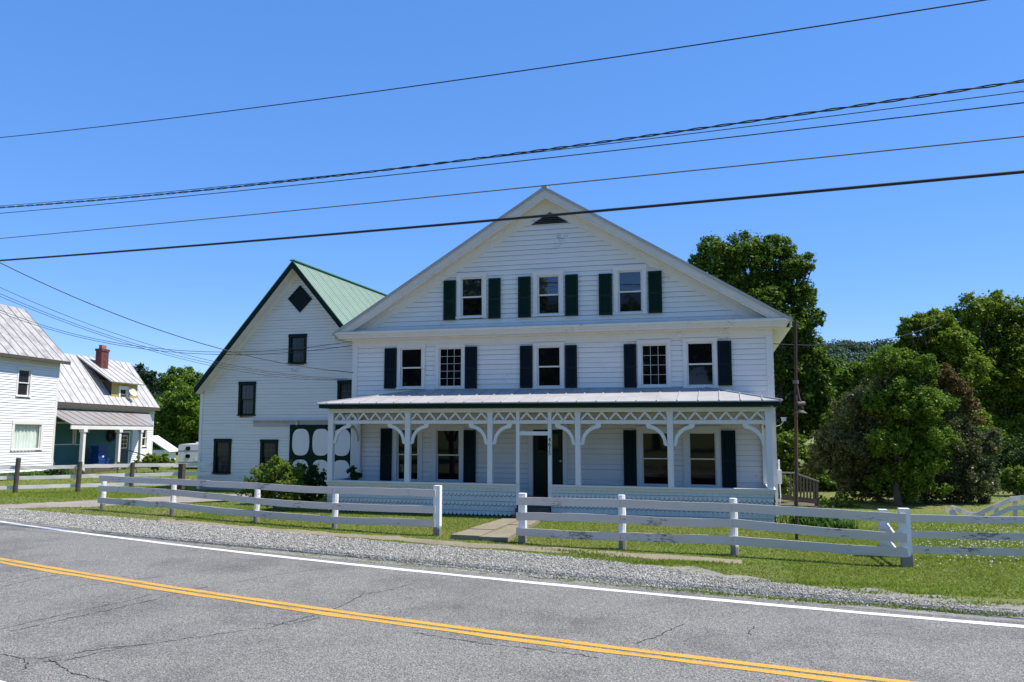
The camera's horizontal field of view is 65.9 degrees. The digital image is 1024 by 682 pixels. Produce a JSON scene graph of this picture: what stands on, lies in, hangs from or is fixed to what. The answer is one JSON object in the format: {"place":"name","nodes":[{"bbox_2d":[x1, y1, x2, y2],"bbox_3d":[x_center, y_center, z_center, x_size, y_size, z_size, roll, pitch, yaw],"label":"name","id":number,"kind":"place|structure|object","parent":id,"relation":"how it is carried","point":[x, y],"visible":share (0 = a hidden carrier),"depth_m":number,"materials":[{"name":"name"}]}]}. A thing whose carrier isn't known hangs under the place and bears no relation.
{"place":"outdoors","nodes":[
{"label":"outdoors","id":0,"kind":"place"},
{"bbox_2d":[0,494,298,508],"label":"driveway","id":1,"kind":"structure","parent":0,"point":[92,503],"depth_m":24.77,"materials":[{"name":"grey gravel"}]},
{"bbox_2d":[0,296,336,380],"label":"service drop","id":2,"kind":"object","parent":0,"point":[157,352],"visible":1,"depth_m":23.49,"materials":[{"name":"black rubber"}]},
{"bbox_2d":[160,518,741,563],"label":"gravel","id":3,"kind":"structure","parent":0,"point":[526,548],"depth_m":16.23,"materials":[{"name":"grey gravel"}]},
{"bbox_2d":[0,0,985,137],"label":"power line","id":4,"kind":"object","parent":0,"point":[544,67],"visible":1,"depth_m":15.31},
{"bbox_2d":[0,519,1023,681],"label":"road","id":5,"kind":"structure","parent":0,"point":[325,648],"depth_m":9.54,"materials":[{"name":"grey asphalt"}]},
{"bbox_2d":[1,566,754,681],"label":"road crack","id":6,"kind":"object","parent":5,"relation":"on","point":[239,630],"visible":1,"depth_m":9.35,"materials":[{"name":"grey asphalt"}]},
{"bbox_2d":[0,561,868,681],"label":"line","id":7,"kind":"object","parent":5,"relation":"on","point":[824,678],"visible":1,"depth_m":9.21,"materials":[{"name":"yellow paint"}]},
{"bbox_2d":[0,558,914,681],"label":"line","id":8,"kind":"object","parent":5,"relation":"on","point":[570,641],"visible":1,"depth_m":9.34,"materials":[{"name":"yellow paint"}]},
{"bbox_2d":[0,521,1023,627],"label":"road edge line","id":9,"kind":"object","parent":5,"relation":"on","point":[827,609],"visible":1,"depth_m":11.95,"materials":[{"name":"white paint"}]},
{"bbox_2d":[12,520,1023,621],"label":"road shoulder","id":10,"kind":"object","parent":5,"relation":"attached to","point":[642,587],"visible":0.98,"depth_m":12.93},
{"bbox_2d":[0,429,1023,604],"bbox_3d":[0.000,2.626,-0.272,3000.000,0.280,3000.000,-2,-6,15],"label":"ground","id":11,"kind":"structure","parent":0,"point":[916,511],"depth_m":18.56,"materials":[{"name":"green plant"}]},
{"bbox_2d":[0,468,100,480],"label":"hosta bed","id":12,"kind":"object","parent":11,"relation":"on","point":[31,473],"visible":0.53,"depth_m":39.81,"materials":[{"name":"green plant"}]},
{"bbox_2d":[43,463,66,475],"bbox_3d":[-22.517,6.564,38.924,1.083,1.108,0.547,2,-6,-16],"label":"shrub","id":13,"kind":"object","parent":11,"relation":"on","point":[49,472],"visible":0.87,"depth_m":38.88,"materials":[{"name":"green plant"}]},
{"bbox_2d":[0,304,159,475],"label":"neighbour house","id":14,"kind":"structure","parent":11,"relation":"on","point":[58,406],"depth_m":43.37,"materials":[{"name":"white paint"}]},
{"bbox_2d":[15,367,32,396],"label":"window","id":15,"kind":"structure","parent":14,"relation":"in","point":[24,374],"depth_m":40.20,"materials":[{"name":"white paint"}]},
{"bbox_2d":[10,420,43,450],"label":"window","id":16,"kind":"structure","parent":14,"relation":"in","point":[14,422],"depth_m":40.36,"materials":[{"name":"white paint"}]},
{"bbox_2d":[55,422,74,444],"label":"window","id":17,"kind":"structure","parent":14,"relation":"in","point":[56,422],"depth_m":44.42,"materials":[{"name":"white paint"}]},
{"bbox_2d":[74,425,83,444],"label":"window","id":18,"kind":"structure","parent":14,"relation":"in","point":[83,425],"depth_m":45.04,"materials":[{"name":"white paint"}]},
{"bbox_2d":[89,459,109,463],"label":"storage tote","id":19,"kind":"object","parent":14,"relation":"on","point":[99,461],"visible":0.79,"depth_m":45.62,"materials":[{"name":"blue plastic"}]},
{"bbox_2d":[90,452,108,458],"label":"storage tote","id":20,"kind":"object","parent":19,"relation":"on","point":[98,455],"visible":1,"depth_m":45.64,"materials":[{"name":"blue plastic"}]},
{"bbox_2d":[91,446,107,451],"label":"storage tote","id":21,"kind":"object","parent":20,"relation":"on","point":[98,448],"visible":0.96,"depth_m":45.69,"materials":[{"name":"blue plastic"}]},
{"bbox_2d":[106,430,115,441],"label":"wreath","id":22,"kind":"object","parent":14,"relation":"attached to","point":[113,435],"visible":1,"depth_m":48.02,"materials":[{"name":"green plant"}]},
{"bbox_2d":[118,386,128,398],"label":"window","id":23,"kind":"structure","parent":14,"relation":"in","point":[122,390],"depth_m":49.53,"materials":[{"name":"white paint"}]},
{"bbox_2d":[120,433,128,462],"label":"door","id":24,"kind":"structure","parent":14,"relation":"in","point":[124,436],"depth_m":49.42,"materials":[{"name":"blue wood"}]},
{"bbox_2d":[142,430,147,446],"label":"window","id":25,"kind":"structure","parent":14,"relation":"in","point":[145,434],"depth_m":51.72,"materials":[{"name":"white paint"}]},
{"bbox_2d":[0,458,210,492],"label":"rail fence","id":26,"kind":"object","parent":11,"relation":"on","point":[181,473],"visible":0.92,"depth_m":30.62,"materials":[{"name":"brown wood"}]},
{"bbox_2d":[111,461,126,472],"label":"shrub","id":27,"kind":"object","parent":11,"relation":"on","point":[117,462],"visible":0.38,"depth_m":40.92,"materials":[{"name":"green plant"}]},
{"bbox_2d":[134,455,139,472],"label":"shrub","id":28,"kind":"object","parent":11,"relation":"on","point":[138,459],"visible":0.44,"depth_m":41.97,"materials":[{"name":"green plant"}]},
{"bbox_2d":[133,362,165,415],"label":"spruce tree","id":29,"kind":"object","parent":11,"relation":"on","point":[149,379],"visible":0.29,"depth_m":77.84,"materials":[{"name":"green plant"}]},
{"bbox_2d":[139,452,174,472],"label":"shrub","id":30,"kind":"object","parent":11,"relation":"on","point":[155,458],"visible":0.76,"depth_m":43.91,"materials":[{"name":"green plant"}]},
{"bbox_2d":[152,435,177,459],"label":"shed","id":31,"kind":"structure","parent":11,"relation":"on","point":[171,450],"depth_m":58.50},
{"bbox_2d":[152,382,199,454],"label":"maple tree","id":32,"kind":"object","parent":11,"relation":"on","point":[176,430],"visible":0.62,"depth_m":69.25,"materials":[{"name":"green plant"}]},
{"bbox_2d":[154,365,203,414],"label":"maple tree","id":33,"kind":"object","parent":11,"relation":"on","point":[171,379],"visible":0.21,"depth_m":83.42,"materials":[{"name":"green plant"}]},
{"bbox_2d":[178,442,197,468],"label":"camper","id":34,"kind":"object","parent":11,"relation":"on","point":[187,453],"visible":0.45,"depth_m":47.09,"materials":[{"name":"white metal"}]},
{"bbox_2d":[97,476,441,535],"bbox_3d":[-6.790,4.125,20.177,11.660,1.255,0.310,-3,-7,27],"label":"board fence","id":35,"kind":"object","parent":11,"relation":"on","point":[335,506],"visible":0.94,"depth_m":19.45,"materials":[{"name":"paint"}]},
{"bbox_2d":[235,454,307,511],"bbox_3d":[-6.757,4.155,22.253,1.963,1.911,1.185,3,-6,-23],"label":"shrub","id":36,"kind":"object","parent":11,"relation":"on","point":[278,472],"visible":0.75,"depth_m":22.19,"materials":[{"name":"green plant"}]},
{"bbox_2d":[194,259,386,490],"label":"barn","id":37,"kind":"structure","parent":11,"relation":"on","point":[249,421],"depth_m":32.56,"materials":[{"name":"paint"}]},
{"bbox_2d":[212,439,231,473],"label":"window","id":38,"kind":"structure","parent":37,"relation":"in","point":[222,447],"depth_m":32.86,"materials":[{"name":"glass"}]},
{"bbox_2d":[237,381,255,415],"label":"window","id":39,"kind":"structure","parent":37,"relation":"in","point":[247,390],"depth_m":32.83,"materials":[{"name":"glass"}]},
{"bbox_2d":[259,439,278,471],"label":"window","id":40,"kind":"structure","parent":37,"relation":"in","point":[268,447],"depth_m":32.32,"materials":[{"name":"glass"}]},
{"bbox_2d":[288,334,306,363],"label":"window","id":41,"kind":"structure","parent":37,"relation":"in","point":[295,340],"depth_m":32.46,"materials":[{"name":"glass"}]},
{"bbox_2d":[289,425,350,486],"bbox_3d":[-7.209,4.619,31.475,3.740,2.544,0.061,-2,-6,15],"label":"sliding door","id":42,"kind":"structure","parent":37,"relation":"in","point":[308,444],"depth_m":31.64,"materials":[{"name":"white paint"}]},
{"bbox_2d":[337,380,351,413],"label":"window","id":43,"kind":"structure","parent":37,"relation":"in","point":[344,387],"depth_m":31.70,"materials":[{"name":"glass"}]},
{"bbox_2d":[293,461,326,501],"bbox_3d":[-6.112,4.454,23.907,1.302,1.694,1.055,-2,-6,15],"label":"shrub","id":44,"kind":"object","parent":11,"relation":"on","point":[308,479],"visible":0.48,"depth_m":23.73,"materials":[{"name":"green plant"}]},
{"bbox_2d":[0,508,704,592],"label":"gravel shoulder","id":45,"kind":"object","parent":11,"relation":"on","point":[474,550],"visible":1,"depth_m":15.08,"materials":[{"name":"grey gravel"}]},
{"bbox_2d":[333,547,1023,616],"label":"weeds","id":46,"kind":"object","parent":45,"relation":"on","point":[658,561],"visible":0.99,"depth_m":11.86,"materials":[{"name":"green plant"}]},
{"bbox_2d":[451,518,539,541],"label":"entrance walk","id":47,"kind":"structure","parent":11,"relation":"on","point":[502,530],"depth_m":17.46,"materials":[{"name":"concrete"}]},
{"bbox_2d":[316,186,792,522],"bbox_3d":[2.288,0.790,27.653,13.506,9.714,14.320,-2,-6,15],"label":"farmhouse","id":48,"kind":"object","parent":11,"relation":"on","point":[498,367],"visible":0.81,"depth_m":22.57,"materials":[{"name":"white paint"}]},
{"bbox_2d":[1,294,342,379],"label":"service drop","id":49,"kind":"object","parent":48,"relation":"attached to","point":[166,352],"visible":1,"depth_m":22.04,"materials":[{"name":"black rubber"}]},
{"bbox_2d":[0,287,346,378],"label":"service drop","id":50,"kind":"object","parent":48,"relation":"attached to","point":[163,348],"visible":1,"depth_m":22.00,"materials":[{"name":"black rubber"}]},
{"bbox_2d":[0,312,351,354],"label":"service drop","id":51,"kind":"object","parent":48,"relation":"attached to","point":[181,352],"visible":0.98,"depth_m":26.52,"materials":[{"name":"black rubber"}]},
{"bbox_2d":[0,310,351,351],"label":"service drop","id":52,"kind":"object","parent":48,"relation":"attached to","point":[177,350],"visible":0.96,"depth_m":26.76,"materials":[{"name":"black rubber"}]},
{"bbox_2d":[0,262,352,372],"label":"service drop","id":53,"kind":"object","parent":48,"relation":"attached to","point":[164,331],"visible":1,"depth_m":21.32,"materials":[{"name":"black rubber"}]},
{"bbox_2d":[346,465,362,479],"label":"potted plant","id":54,"kind":"object","parent":48,"relation":"on","point":[354,475],"visible":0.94,"depth_m":23.32,"materials":[{"name":"green plant"}]},
{"bbox_2d":[391,424,422,481],"bbox_3d":[-3.161,3.382,23.931,1.025,1.764,0.178,-2,-6,15],"label":"window","id":55,"kind":"structure","parent":48,"relation":"in","point":[398,448],"depth_m":23.93,"materials":[{"name":"paint"}]},
{"bbox_2d":[396,344,425,388],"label":"window","id":56,"kind":"structure","parent":48,"relation":"in","point":[410,357],"depth_m":24.20,"materials":[{"name":"white paint"}]},
{"bbox_2d":[430,424,464,481],"bbox_3d":[-1.915,3.350,23.599,1.073,1.742,0.178,-2,-6,15],"label":"window","id":57,"kind":"structure","parent":48,"relation":"in","point":[446,439],"depth_m":23.61,"materials":[{"name":"paint"}]},
{"bbox_2d":[434,343,465,388],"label":"window","id":58,"kind":"structure","parent":48,"relation":"in","point":[449,358],"depth_m":23.86,"materials":[{"name":"white paint"}]},
{"bbox_2d":[455,272,486,318],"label":"window","id":59,"kind":"structure","parent":48,"relation":"in","point":[471,298],"depth_m":23.91,"materials":[{"name":"white paint"}]},
{"bbox_2d":[533,430,562,495],"bbox_3d":[1.041,3.511,22.780,0.889,1.900,0.110,-2,-6,15],"label":"door","id":60,"kind":"structure","parent":48,"relation":"in","point":[540,442],"depth_m":22.79,"materials":[{"name":"black wood"}]},
{"bbox_2d":[532,269,564,316],"bbox_3d":[1.079,-1.407,23.284,0.959,1.365,0.178,-2,-6,15],"label":"window","id":61,"kind":"structure","parent":48,"relation":"in","point":[548,285],"depth_m":23.29,"materials":[{"name":"white paint"}]},
{"bbox_2d":[533,342,564,388],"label":"window","id":62,"kind":"structure","parent":48,"relation":"in","point":[548,357],"depth_m":23.08,"materials":[{"name":"white paint"}]},
{"bbox_2d":[613,264,647,314],"bbox_3d":[3.392,-1.467,22.667,0.985,1.419,0.178,-2,-6,15],"label":"window","id":63,"kind":"structure","parent":48,"relation":"in","point":[629,281],"depth_m":22.68,"materials":[{"name":"white paint"}]},
{"bbox_2d":[637,340,671,387],"bbox_3d":[4.018,0.647,22.280,0.968,1.346,0.178,-2,-6,15],"label":"window","id":64,"kind":"structure","parent":48,"relation":"in","point":[653,356],"depth_m":22.29,"materials":[{"name":"white paint"}]},
{"bbox_2d":[636,426,675,486],"bbox_3d":[4.000,3.222,22.019,1.074,1.692,0.178,-2,-6,15],"label":"window","id":65,"kind":"structure","parent":48,"relation":"in","point":[652,454],"depth_m":22.05,"materials":[{"name":"paint"}]},
{"bbox_2d":[682,337,718,387],"bbox_3d":[5.238,0.611,21.955,0.968,1.395,0.178,-2,-6,15],"label":"window","id":66,"kind":"structure","parent":48,"relation":"in","point":[700,362],"depth_m":21.97,"materials":[{"name":"white paint"}]},
{"bbox_2d":[682,426,721,487],"bbox_3d":[5.236,3.184,21.690,1.067,1.692,0.178,-2,-6,15],"label":"window","id":67,"kind":"structure","parent":48,"relation":"in","point":[702,458],"depth_m":21.70,"materials":[{"name":"paint"}]},
{"bbox_2d":[773,323,938,345],"bbox_3d":[12.763,-0.342,27.796,0.022,2.125,16.629,-5,-8,42],"label":"service drop","id":68,"kind":"object","parent":48,"relation":"attached to","point":[852,343],"visible":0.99,"depth_m":25.92,"materials":[{"name":"black rubber"}]},
{"bbox_2d":[516,493,913,567],"bbox_3d":[3.566,3.634,15.230,7.429,1.220,0.323,-2,-6,22],"label":"board fence","id":69,"kind":"object","parent":11,"relation":"on","point":[902,537],"visible":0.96,"depth_m":15.02,"materials":[{"name":"paint"}]},
{"bbox_2d":[887,523,895,546],"bbox_3d":[6.922,3.586,14.358,0.028,0.449,0.930,-2,-6,15],"label":"diagonal brace","id":70,"kind":"object","parent":69,"relation":"attached to","point":[890,530],"visible":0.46,"depth_m":14.45,"materials":[{"name":"paint"}]},
{"bbox_2d":[686,229,842,443],"bbox_3d":[12.714,0.842,40.175,8.007,12.748,4.628,1,-6,-12],"label":"maple tree","id":71,"kind":"object","parent":11,"relation":"on","point":[729,264],"visible":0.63,"depth_m":39.45,"materials":[{"name":"green plant"}]},
{"bbox_2d":[779,474,794,505],"bbox_3d":[8.346,4.716,23.937,0.589,1.342,2.109,-2,-6,15],"label":"shrub","id":72,"kind":"object","parent":11,"relation":"on","point":[785,485],"visible":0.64,"depth_m":24.51,"materials":[{"name":"green plant"}]},
{"bbox_2d":[778,472,818,507],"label":"deck","id":73,"kind":"structure","parent":11,"relation":"on","point":[810,502],"depth_m":23.70,"materials":[{"name":"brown wood"}]},
{"bbox_2d":[793,320,805,539],"bbox_3d":[6.074,2.001,16.891,0.266,4.900,0.534,2,-6,-18],"label":"yard light pole","id":74,"kind":"object","parent":11,"relation":"on","point":[800,403],"visible":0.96,"depth_m":16.88,"materials":[{"name":"brown wood"}]},
{"bbox_2d":[776,426,844,490],"bbox_3d":[12.156,5.011,32.751,3.283,2.952,2.453,-2,-6,15],"label":"undergrowth bush","id":75,"kind":"object","parent":11,"relation":"on","point":[784,440],"visible":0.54,"depth_m":32.48,"materials":[{"name":"green plant"}]},
{"bbox_2d":[775,505,846,528],"bbox_3d":[7.011,4.204,18.777,2.288,0.521,2.698,-2,-6,15],"label":"daylily","id":76,"kind":"object","parent":11,"relation":"on","point":[804,519],"visible":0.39,"depth_m":18.36,"materials":[{"name":"green plant"}]},
{"bbox_2d":[800,518,861,529],"bbox_3d":[7.420,4.253,18.429,1.615,0.330,1.668,-2,-6,15],"label":"daylily","id":77,"kind":"object","parent":11,"relation":"on","point":[842,524],"visible":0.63,"depth_m":18.05,"materials":[{"name":"green plant"}]},
{"bbox_2d":[639,564,1023,619],"bbox_3d":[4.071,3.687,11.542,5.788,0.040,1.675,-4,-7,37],"label":"gravel","id":78,"kind":"structure","parent":11,"relation":"on","point":[782,588],"depth_m":11.64,"materials":[{"name":"grey gravel"}]},
{"bbox_2d":[819,483,860,507],"bbox_3d":[10.764,5.233,26.072,1.545,1.107,0.684,0,-6,-4],"label":"shrub","id":79,"kind":"object","parent":11,"relation":"on","point":[835,503],"visible":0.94,"depth_m":25.95,"materials":[{"name":"green plant"}]},
{"bbox_2d":[806,351,881,452],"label":"maple tree","id":80,"kind":"object","parent":11,"relation":"on","point":[848,377],"visible":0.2,"depth_m":45.30,"materials":[{"name":"green plant"}]},
{"bbox_2d":[801,362,1007,504],"bbox_3d":[13.685,3.351,27.576,7.046,5.208,2.751,1,-6,-7],"label":"crab apple","id":81,"kind":"object","parent":11,"relation":"on","point":[849,453],"visible":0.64,"depth_m":27.17,"materials":[{"name":"green plant"}]},
{"bbox_2d":[857,344,964,505],"bbox_3d":[13.347,3.004,26.759,3.270,5.687,3.116,-2,-6,15],"label":"bushy tree","id":82,"kind":"object","parent":11,"relation":"on","point":[920,439],"visible":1,"depth_m":26.20,"materials":[{"name":"green plant"}]},
{"bbox_2d":[819,381,1007,456],"bbox_3d":[18.599,4.396,36.572,8.580,5.193,5.310,-2,-6,15],"label":"shade tree","id":83,"kind":"object","parent":11,"relation":"on","point":[825,415],"depth_m":36.47,"materials":[{"name":"green plant"}]},
{"bbox_2d":[890,307,999,430],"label":"shade tree","id":84,"kind":"object","parent":11,"relation":"on","point":[937,340],"visible":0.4,"depth_m":45.16,"materials":[{"name":"green plant"}]},
{"bbox_2d":[878,509,1023,556],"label":"board fence","id":85,"kind":"object","parent":11,"relation":"on","point":[882,526],"visible":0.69,"depth_m":14.53,"materials":[{"name":"paint"}]},
{"bbox_2d":[915,522,1022,566],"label":"clover","id":86,"kind":"object","parent":11,"relation":"on","point":[975,543],"visible":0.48,"depth_m":15.99,"materials":[{"name":"green plant"}]},
{"bbox_2d":[942,289,1023,466],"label":"shade tree","id":87,"kind":"object","parent":11,"relation":"on","point":[994,328],"visible":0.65,"depth_m":47.26,"materials":[{"name":"green plant"}]},
{"bbox_2d":[945,433,1023,483],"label":"undergrowth bush","id":88,"kind":"object","parent":11,"relation":"on","point":[1014,457],"visible":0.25,"depth_m":35.41,"materials":[{"name":"green plant"}]},
{"bbox_2d":[945,495,1023,516],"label":"broken fence","id":89,"kind":"object","parent":11,"relation":"on","point":[1014,507],"visible":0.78,"depth_m":20.98,"materials":[{"name":"paint"}]},
{"bbox_2d":[996,464,1023,495],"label":"shrub","id":90,"kind":"object","parent":11,"relation":"on","point":[1012,480],"visible":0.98,"depth_m":29.83,"materials":[{"name":"green plant"}]},
{"bbox_2d":[0,170,1023,260],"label":"power line","id":91,"kind":"object","parent":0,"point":[718,200],"visible":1,"depth_m":14.79,"materials":[{"name":"black rubber"}]},
{"bbox_2d":[0,136,1023,238],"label":"power line","id":92,"kind":"object","parent":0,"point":[567,183],"visible":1,"depth_m":14.84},
{"bbox_2d":[0,102,1023,213],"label":"power line","id":93,"kind":"object","parent":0,"point":[570,155],"visible":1,"depth_m":14.87,"materials":[{"name":"black rubber"}]},
{"bbox_2d":[0,0,1023,377],"label":"sky","id":94,"kind":"structure","parent":0,"point":[884,254],"materials":[{"name":"blue"}]},
{"bbox_2d":[2,79,1023,207],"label":"power line","id":95,"kind":"object","parent":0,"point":[840,108],"visible":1,"depth_m":14.72,"materials":[{"name":"black rubber"}]},
{"bbox_2d":[2,91,1023,205],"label":"power line","id":96,"kind":"object","parent":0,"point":[569,148],"visible":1,"depth_m":14.88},
{"bbox_3d":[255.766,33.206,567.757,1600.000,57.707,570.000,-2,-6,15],"label":"hill","id":97,"kind":"structure","parent":0,"visible":0},
{"bbox_2d":[159,338,1004,398],"bbox_3d":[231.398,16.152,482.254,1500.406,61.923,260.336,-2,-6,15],"label":"wood","id":98,"kind":"object","parent":97,"relation":"on","point":[863,350],"visible":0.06,"depth_m":507.13,"materials":[{"name":"green plant"}]}
]}

